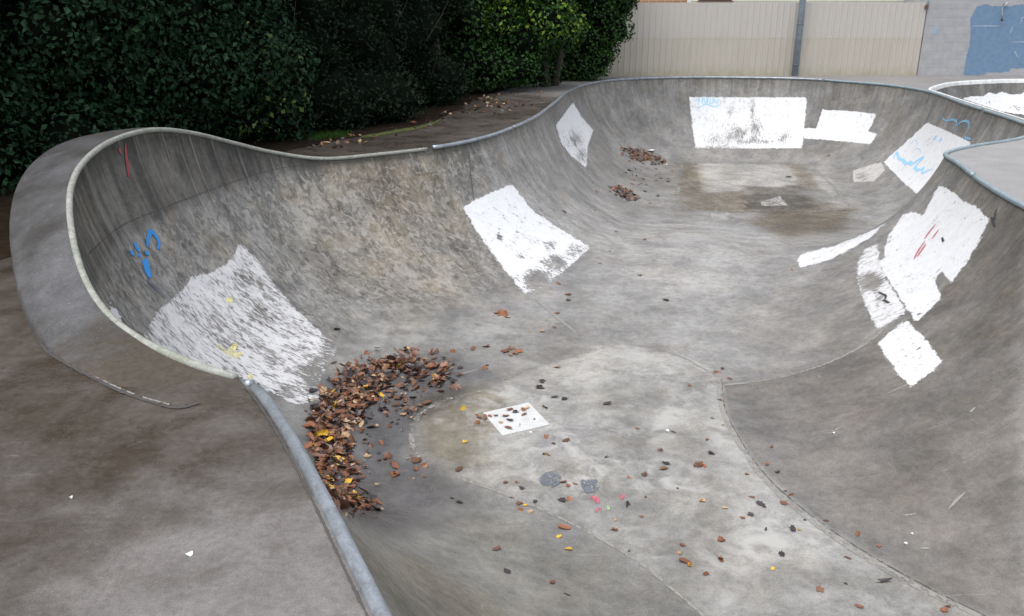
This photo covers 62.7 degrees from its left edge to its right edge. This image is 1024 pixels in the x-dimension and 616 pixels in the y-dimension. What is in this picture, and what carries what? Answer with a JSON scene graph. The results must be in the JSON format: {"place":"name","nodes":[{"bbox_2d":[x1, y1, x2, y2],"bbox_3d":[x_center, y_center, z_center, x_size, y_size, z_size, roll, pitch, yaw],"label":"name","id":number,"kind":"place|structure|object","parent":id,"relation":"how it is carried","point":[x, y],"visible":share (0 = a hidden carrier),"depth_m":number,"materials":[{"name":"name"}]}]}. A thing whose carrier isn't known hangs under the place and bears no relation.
{"place":"outdoors","nodes":[
{"label":"outdoors","id":0,"kind":"place"},
{"bbox_2d":[0,76,599,258],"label":"soil","id":1,"kind":"structure","parent":0,"point":[280,145],"depth_m":11.29,"materials":[{"name":"brown soil"}]},
{"bbox_2d":[0,0,329,195],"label":"clipped hedge","id":2,"kind":"object","parent":1,"relation":"on","point":[74,69],"visible":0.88,"depth_m":8.91,"materials":[{"name":"green plant"}]},
{"bbox_2d":[303,127,360,140],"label":"grass","id":3,"kind":"structure","parent":1,"relation":"on","point":[324,134],"depth_m":11.38,"materials":[{"name":"green plant"}]},
{"bbox_2d":[265,0,478,130],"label":"shrub","id":4,"kind":"object","parent":1,"relation":"on","point":[385,61],"visible":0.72,"depth_m":12.14,"materials":[{"name":"green plant"}]},
{"bbox_2d":[361,118,441,137],"bbox_3d":[-1.448,-2.599,12.079,0.280,0.024,2.290,9,21,23],"label":"moss","id":5,"kind":"object","parent":1,"relation":"on","point":[398,130],"visible":1,"depth_m":11.74,"materials":[{"name":"green plant"}]},
{"bbox_2d":[440,0,590,90],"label":"bushy tree","id":6,"kind":"object","parent":1,"relation":"on","point":[503,42],"visible":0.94,"depth_m":17.06,"materials":[{"name":"green plant"}]},
{"bbox_2d":[548,0,639,80],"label":"bushy tree","id":7,"kind":"object","parent":1,"relation":"on","point":[591,57],"visible":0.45,"depth_m":19.92,"materials":[{"name":"green plant"}]},
{"bbox_2d":[0,76,1023,615],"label":"ground","id":8,"kind":"structure","parent":0,"point":[212,482],"depth_m":2.99,"materials":[{"name":"concrete"}]},
{"bbox_2d":[9,76,1023,615],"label":"skate bowl","id":9,"kind":"object","parent":8,"relation":"on","point":[859,290],"visible":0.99,"depth_m":7.25,"materials":[{"name":"concrete"}]},
{"bbox_2d":[304,441,313,447],"bbox_3d":[-1.488,1.003,6.188,0.054,0.010,0.128,34,41,20],"label":"fallen leaf","id":10,"kind":"object","parent":9,"relation":"on","point":[310,443],"visible":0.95,"depth_m":6.18,"materials":[{"name":"brown plant"}]},
{"bbox_2d":[340,423,349,428],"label":"fallen leaf","id":11,"kind":"object","parent":9,"relation":"on","point":[344,424],"visible":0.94,"depth_m":6.63,"materials":[{"name":"brown plant"}]},
{"bbox_2d":[301,91,668,518],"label":"leaf litter","id":12,"kind":"object","parent":9,"relation":"in","point":[334,491],"visible":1,"depth_m":6.95,"materials":[{"name":"brown plant"}]},
{"bbox_2d":[308,432,313,439],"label":"fallen leaf","id":13,"kind":"object","parent":12,"relation":"on","point":[310,434],"visible":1,"depth_m":6.30,"materials":[{"name":"brown plant"}]},
{"bbox_2d":[311,453,326,456],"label":"fallen leaf","id":14,"kind":"object","parent":12,"relation":"on","point":[318,454],"visible":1,"depth_m":6.02,"materials":[{"name":"brown plant"}]},
{"bbox_2d":[342,413,355,418],"bbox_3d":[-1.301,0.863,6.713,0.126,0.012,0.044,25,47,-29],"label":"fallen leaf","id":15,"kind":"object","parent":12,"relation":"on","point":[350,415],"visible":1,"depth_m":6.72,"materials":[{"name":"brown plant"}]},
{"bbox_2d":[346,366,352,377],"bbox_3d":[-1.433,0.555,7.388,0.014,0.141,0.075,-22,-3,34],"label":"fallen leaf","id":16,"kind":"object","parent":12,"relation":"on","point":[349,372],"visible":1,"depth_m":7.40,"materials":[{"name":"brown plant"}]},
{"bbox_2d":[360,394,369,399],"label":"fallen leaf","id":17,"kind":"object","parent":12,"relation":"on","point":[363,395],"visible":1,"depth_m":7.09,"materials":[{"name":"brown plant"}]},
{"bbox_2d":[386,355,395,359],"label":"fallen leaf","id":18,"kind":"object","parent":12,"relation":"on","point":[390,357],"visible":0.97,"depth_m":7.73,"materials":[{"name":"black plant"}]},
{"bbox_2d":[497,309,506,316],"bbox_3d":[-0.097,0.076,8.913,0.106,0.020,0.227,-11,43,-2],"label":"fallen leaf","id":19,"kind":"object","parent":9,"relation":"on","point":[501,312],"visible":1,"depth_m":8.95,"materials":[{"name":"brown plant"}]},
{"bbox_2d":[506,345,515,350],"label":"fallen leaf","id":20,"kind":"object","parent":9,"relation":"on","point":[511,348],"visible":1,"depth_m":8.16,"materials":[{"name":"brown plant"}]},
{"bbox_2d":[558,524,570,528],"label":"fallen leaf","id":21,"kind":"object","parent":9,"relation":"on","point":[564,526],"visible":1,"depth_m":5.35,"materials":[{"name":"brown plant"}]},
{"bbox_2d":[676,556,691,562],"bbox_3d":[1.021,1.498,5.000,0.101,0.008,0.046,18,19,16],"label":"fallen leaf","id":22,"kind":"object","parent":9,"relation":"on","point":[684,559],"visible":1,"depth_m":5.00,"materials":[{"name":"brown plant"}]},
{"bbox_2d":[755,500,764,505],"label":"fallen leaf","id":23,"kind":"object","parent":9,"relation":"on","point":[760,503],"visible":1,"depth_m":5.58,"materials":[{"name":"plant"}]},
{"bbox_2d":[816,585,823,594],"bbox_3d":[1.742,1.595,4.751,0.045,0.008,0.087,7,30,12],"label":"fallen leaf","id":24,"kind":"object","parent":9,"relation":"on","point":[820,588],"visible":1,"depth_m":4.76,"materials":[{"name":"brown plant"}]},
{"bbox_2d":[877,577,892,581],"bbox_3d":[2.130,1.568,4.837,0.128,0.012,0.035,-15,12,10],"label":"fallen leaf","id":25,"kind":"object","parent":9,"relation":"on","point":[883,579],"visible":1,"depth_m":4.84,"materials":[{"name":"grey plant"}]},
{"bbox_2d":[940,607,948,611],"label":"fallen leaf","id":26,"kind":"object","parent":9,"relation":"on","point":[943,609],"visible":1,"depth_m":4.60,"materials":[{"name":"brown plant"}]},
{"bbox_2d":[594,2,798,75],"bbox_3d":[3.764,-6.833,21.703,7.128,1.993,0.146,0,20,0],"label":"metal fence","id":27,"kind":"object","parent":8,"relation":"on","point":[713,38],"visible":0.52,"depth_m":21.62,"materials":[{"name":"beige metal"}]},
{"bbox_2d":[791,0,805,75],"bbox_3d":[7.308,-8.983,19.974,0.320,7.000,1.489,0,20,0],"label":"fence post","id":28,"kind":"object","parent":8,"relation":"on","point":[798,38],"visible":0.87,"depth_m":21.35,"materials":[{"name":"metal"}]},
{"bbox_2d":[798,2,926,75],"bbox_3d":[8.942,-6.833,21.703,3.221,1.993,0.146,0,20,0],"label":"metal fence","id":29,"kind":"object","parent":8,"relation":"on","point":[861,38],"visible":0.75,"depth_m":21.61,"materials":[{"name":"beige metal"}]},
{"bbox_2d":[904,0,1023,2],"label":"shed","id":30,"kind":"structure","parent":8,"relation":"on","point":[975,1],"depth_m":23.12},
{"bbox_2d":[917,3,1023,75],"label":"block wall","id":31,"kind":"structure","parent":8,"relation":"on","point":[970,39],"depth_m":21.61,"materials":[{"name":"blue paint"}]},
{"bbox_2d":[1001,0,1007,20],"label":"wall bracket","id":32,"kind":"object","parent":31,"relation":"attached to","point":[1005,4],"depth_m":21.26,"materials":[{"name":"metal"}]},
{"bbox_2d":[928,79,1023,118],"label":"skate bowl","id":33,"kind":"object","parent":8,"relation":"on","point":[1005,96],"visible":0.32,"depth_m":20.48,"materials":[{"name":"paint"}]},
{"bbox_2d":[637,0,903,1],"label":"house","id":34,"kind":"structure","parent":0,"point":[770,0],"depth_m":25.36,"materials":[{"name":"orange brick"}]},
{"bbox_2d":[699,0,731,0],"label":"window","id":35,"kind":"structure","parent":34,"relation":"in","point":[699,0],"depth_m":25.30,"materials":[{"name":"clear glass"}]}
]}

